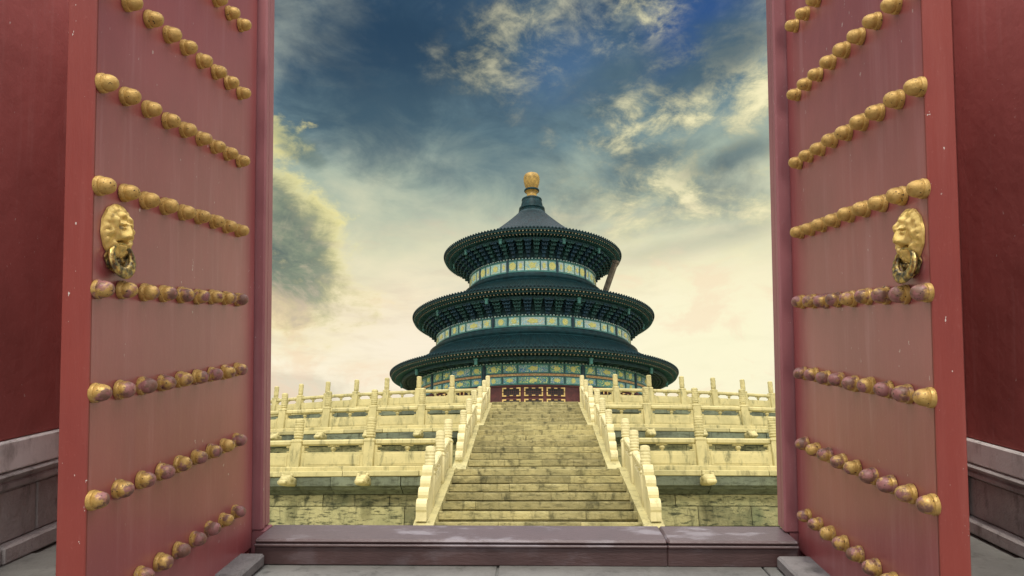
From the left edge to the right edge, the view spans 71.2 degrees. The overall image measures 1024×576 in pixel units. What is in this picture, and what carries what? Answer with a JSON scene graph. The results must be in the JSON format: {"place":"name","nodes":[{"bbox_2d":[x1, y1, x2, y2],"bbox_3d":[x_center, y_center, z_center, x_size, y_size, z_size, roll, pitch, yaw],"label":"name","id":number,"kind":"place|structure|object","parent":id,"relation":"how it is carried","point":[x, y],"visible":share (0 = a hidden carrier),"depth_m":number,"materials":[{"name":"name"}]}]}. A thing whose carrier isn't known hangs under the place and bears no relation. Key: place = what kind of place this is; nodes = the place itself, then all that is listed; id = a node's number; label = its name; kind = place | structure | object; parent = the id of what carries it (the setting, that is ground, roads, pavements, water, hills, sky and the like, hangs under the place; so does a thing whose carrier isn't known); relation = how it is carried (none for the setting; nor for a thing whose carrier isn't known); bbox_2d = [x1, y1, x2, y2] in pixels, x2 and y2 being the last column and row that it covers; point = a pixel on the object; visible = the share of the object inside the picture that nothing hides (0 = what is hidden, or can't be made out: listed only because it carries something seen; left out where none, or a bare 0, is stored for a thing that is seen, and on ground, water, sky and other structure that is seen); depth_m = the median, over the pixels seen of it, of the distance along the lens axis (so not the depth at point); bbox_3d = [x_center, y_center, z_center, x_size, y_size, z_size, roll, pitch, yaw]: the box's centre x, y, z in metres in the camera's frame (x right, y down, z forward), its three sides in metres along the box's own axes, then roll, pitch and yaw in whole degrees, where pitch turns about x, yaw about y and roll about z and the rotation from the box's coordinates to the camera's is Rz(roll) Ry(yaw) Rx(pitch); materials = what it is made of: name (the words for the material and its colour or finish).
{"place":"outdoors","nodes":[
{"label":"outdoors","id":0,"kind":"place"},
{"bbox_2d":[0,533,1023,575],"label":"pavement","id":1,"kind":"structure","parent":0,"point":[988,558],"depth_m":4.62,"materials":[{"name":"grey stone"}]},
{"bbox_2d":[0,0,68,565],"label":"gate wall","id":2,"kind":"structure","parent":1,"relation":"on","point":[33,65],"depth_m":5.10,"materials":[{"name":"red paint"}]},
{"bbox_2d":[215,554,263,575],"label":"pivot stone","id":3,"kind":"object","parent":1,"relation":"on","point":[245,565],"visible":0.41,"depth_m":4.50,"materials":[{"name":"grey stone"}]},
{"bbox_2d":[249,0,801,566],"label":"gate frame","id":4,"kind":"object","parent":1,"relation":"on","point":[687,546],"visible":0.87,"depth_m":4.86,"materials":[{"name":"paint"}]},
{"bbox_2d":[56,0,257,575],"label":"gate door","id":5,"kind":"structure","parent":4,"relation":"attached to","point":[155,451],"depth_m":3.66,"materials":[{"name":"red wood"}]},
{"bbox_2d":[86,0,257,575],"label":"door panel","id":6,"kind":"structure","parent":5,"relation":"in","point":[133,338],"depth_m":3.85,"materials":[{"name":"red wood"}]},
{"bbox_2d":[785,0,970,575],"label":"gate door","id":7,"kind":"structure","parent":4,"relation":"attached to","point":[881,442],"depth_m":3.59,"materials":[{"name":"red wood"}]},
{"bbox_2d":[786,0,939,575],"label":"door panel","id":8,"kind":"structure","parent":7,"relation":"in","point":[892,342],"depth_m":3.80,"materials":[{"name":"red wood"}]},
{"bbox_2d":[777,556,829,575],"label":"pivot stone","id":9,"kind":"object","parent":1,"relation":"on","point":[797,566],"visible":0.42,"depth_m":4.42,"materials":[{"name":"grey stone"}]},
{"bbox_2d":[951,0,1023,557],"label":"gate wall","id":10,"kind":"structure","parent":1,"relation":"on","point":[988,50],"depth_m":5.14,"materials":[{"name":"red paint"}]},
{"bbox_2d":[271,0,774,404],"label":"sky","id":11,"kind":"structure","parent":0,"point":[404,131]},
{"bbox_2d":[269,470,779,526],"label":"round terrace","id":12,"kind":"structure","parent":0,"point":[738,498],"depth_m":22.57,"materials":[{"name":"stone"}]},
{"bbox_2d":[270,417,435,471],"bbox_3d":[-13.055,5.753,25.385,22.424,1.732,1.444,-5,-18,15],"label":"marble balustrade","id":13,"kind":"object","parent":12,"relation":"on","point":[369,456],"visible":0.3,"depth_m":23.16,"materials":[{"name":"beige stone"}]},
{"bbox_2d":[270,427,769,466],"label":"round terrace","id":14,"kind":"structure","parent":12,"relation":"on","point":[643,432],"depth_m":32.76,"materials":[{"name":"stone"}]},
{"bbox_2d":[270,388,465,431],"bbox_3d":[-15.178,6.781,36.939,27.964,1.882,2.382,-7,-19,20],"label":"marble balustrade","id":15,"kind":"object","parent":14,"relation":"on","point":[420,418],"visible":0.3,"depth_m":33.44,"materials":[{"name":"beige stone"}]},
{"bbox_2d":[270,404,775,419],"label":"round terrace","id":16,"kind":"structure","parent":14,"relation":"on","point":[452,412],"depth_m":43.36,"materials":[{"name":"stone"}]},
{"bbox_2d":[271,375,477,410],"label":"marble balustrade","id":17,"kind":"object","parent":16,"relation":"on","point":[451,397],"visible":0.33,"depth_m":44.12,"materials":[{"name":"beige stone"}]},
{"bbox_2d":[593,374,774,407],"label":"marble balustrade","id":18,"kind":"object","parent":16,"relation":"on","point":[616,397],"visible":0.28,"depth_m":43.45,"materials":[{"name":"beige stone"}]},
{"bbox_2d":[477,402,594,424],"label":"stone staircase","id":19,"kind":"structure","parent":14,"relation":"on","point":[535,413],"depth_m":37.47,"materials":[{"name":"beige stone"}]},
{"bbox_2d":[477,376,490,423],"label":"marble balustrade","id":20,"kind":"object","parent":19,"relation":"on","point":[483,398],"visible":0.98,"depth_m":37.66,"materials":[{"name":"beige stone"}]},
{"bbox_2d":[579,375,594,422],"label":"marble balustrade","id":21,"kind":"object","parent":19,"relation":"on","point":[586,397],"visible":1,"depth_m":37.88,"materials":[{"name":"beige stone"}]},
{"bbox_2d":[606,387,774,428],"bbox_3d":[17.400,6.480,36.002,27.962,1.882,2.384,6,-19,-17],"label":"marble balustrade","id":22,"kind":"object","parent":14,"relation":"on","point":[648,417],"visible":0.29,"depth_m":32.94,"materials":[{"name":"beige stone"}]},
{"bbox_2d":[452,424,620,468],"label":"stone staircase","id":23,"kind":"structure","parent":12,"relation":"on","point":[583,446],"depth_m":28.05,"materials":[{"name":"beige stone"}]},
{"bbox_2d":[455,390,476,462],"bbox_3d":[-1.840,5.622,29.503,0.320,3.861,6.340,-1,-18,2],"label":"marble balustrade","id":24,"kind":"object","parent":23,"relation":"on","point":[468,418],"visible":0.99,"depth_m":27.80,"materials":[{"name":"beige stone"}]},
{"bbox_2d":[594,389,617,461],"bbox_3d":[3.798,5.569,29.341,0.320,3.861,6.340,-1,-18,2],"label":"marble balustrade","id":25,"kind":"object","parent":23,"relation":"on","point":[603,420],"visible":1,"depth_m":27.67,"materials":[{"name":"beige stone"}]},
{"bbox_2d":[639,416,776,470],"bbox_3d":[14.599,5.497,24.587,22.426,1.732,1.440,4,-18,-11],"label":"marble balustrade","id":26,"kind":"object","parent":12,"relation":"on","point":[699,455],"visible":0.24,"depth_m":22.81,"materials":[{"name":"beige stone"}]},
{"bbox_2d":[390,172,678,402],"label":"round hall","id":27,"kind":"structure","parent":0,"point":[533,312],"depth_m":74.25,"materials":[{"name":"blue tile"}]},
{"bbox_2d":[502,387,520,396],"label":"window","id":28,"kind":"structure","parent":27,"relation":"in","point":[511,391],"depth_m":69.30,"materials":[{"name":"gold wood"}]},
{"bbox_2d":[502,399,520,401],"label":"window","id":29,"kind":"structure","parent":27,"relation":"in","point":[503,400],"depth_m":69.03,"materials":[{"name":"gold wood"}]},
{"bbox_2d":[524,387,542,396],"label":"window","id":30,"kind":"structure","parent":27,"relation":"in","point":[528,391],"depth_m":69.08,"materials":[{"name":"gold wood"}]},
{"bbox_2d":[524,399,542,401],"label":"window","id":31,"kind":"structure","parent":27,"relation":"in","point":[525,400],"depth_m":68.83,"materials":[{"name":"gold wood"}]},
{"bbox_2d":[546,387,564,396],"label":"window","id":32,"kind":"structure","parent":27,"relation":"in","point":[550,391],"depth_m":69.18,"materials":[{"name":"gold wood"}]},
{"bbox_2d":[546,399,564,401],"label":"window","id":33,"kind":"structure","parent":27,"relation":"in","point":[547,400],"depth_m":68.93,"materials":[{"name":"gold wood"}]},
{"label":"court ground","id":34,"kind":"structure","parent":0,"visible":0},
{"bbox_2d":[413,467,664,527],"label":"stone staircase","id":35,"kind":"structure","parent":34,"relation":"on","point":[537,497],"depth_m":19.44,"materials":[{"name":"beige stone"}]},
{"bbox_2d":[416,419,452,520],"bbox_3d":[-2.115,4.931,20.156,0.320,3.102,5.271,-1,-18,2],"label":"marble balustrade","id":36,"kind":"object","parent":35,"relation":"on","point":[438,460],"visible":1,"depth_m":18.80,"materials":[{"name":"beige stone"}]},
{"bbox_2d":[620,418,661,521],"bbox_3d":[3.522,4.879,19.993,0.320,3.102,5.271,-1,-18,2],"label":"marble balustrade","id":37,"kind":"object","parent":35,"relation":"on","point":[637,464],"visible":0.98,"depth_m":18.65,"materials":[{"name":"beige stone"}]}
]}

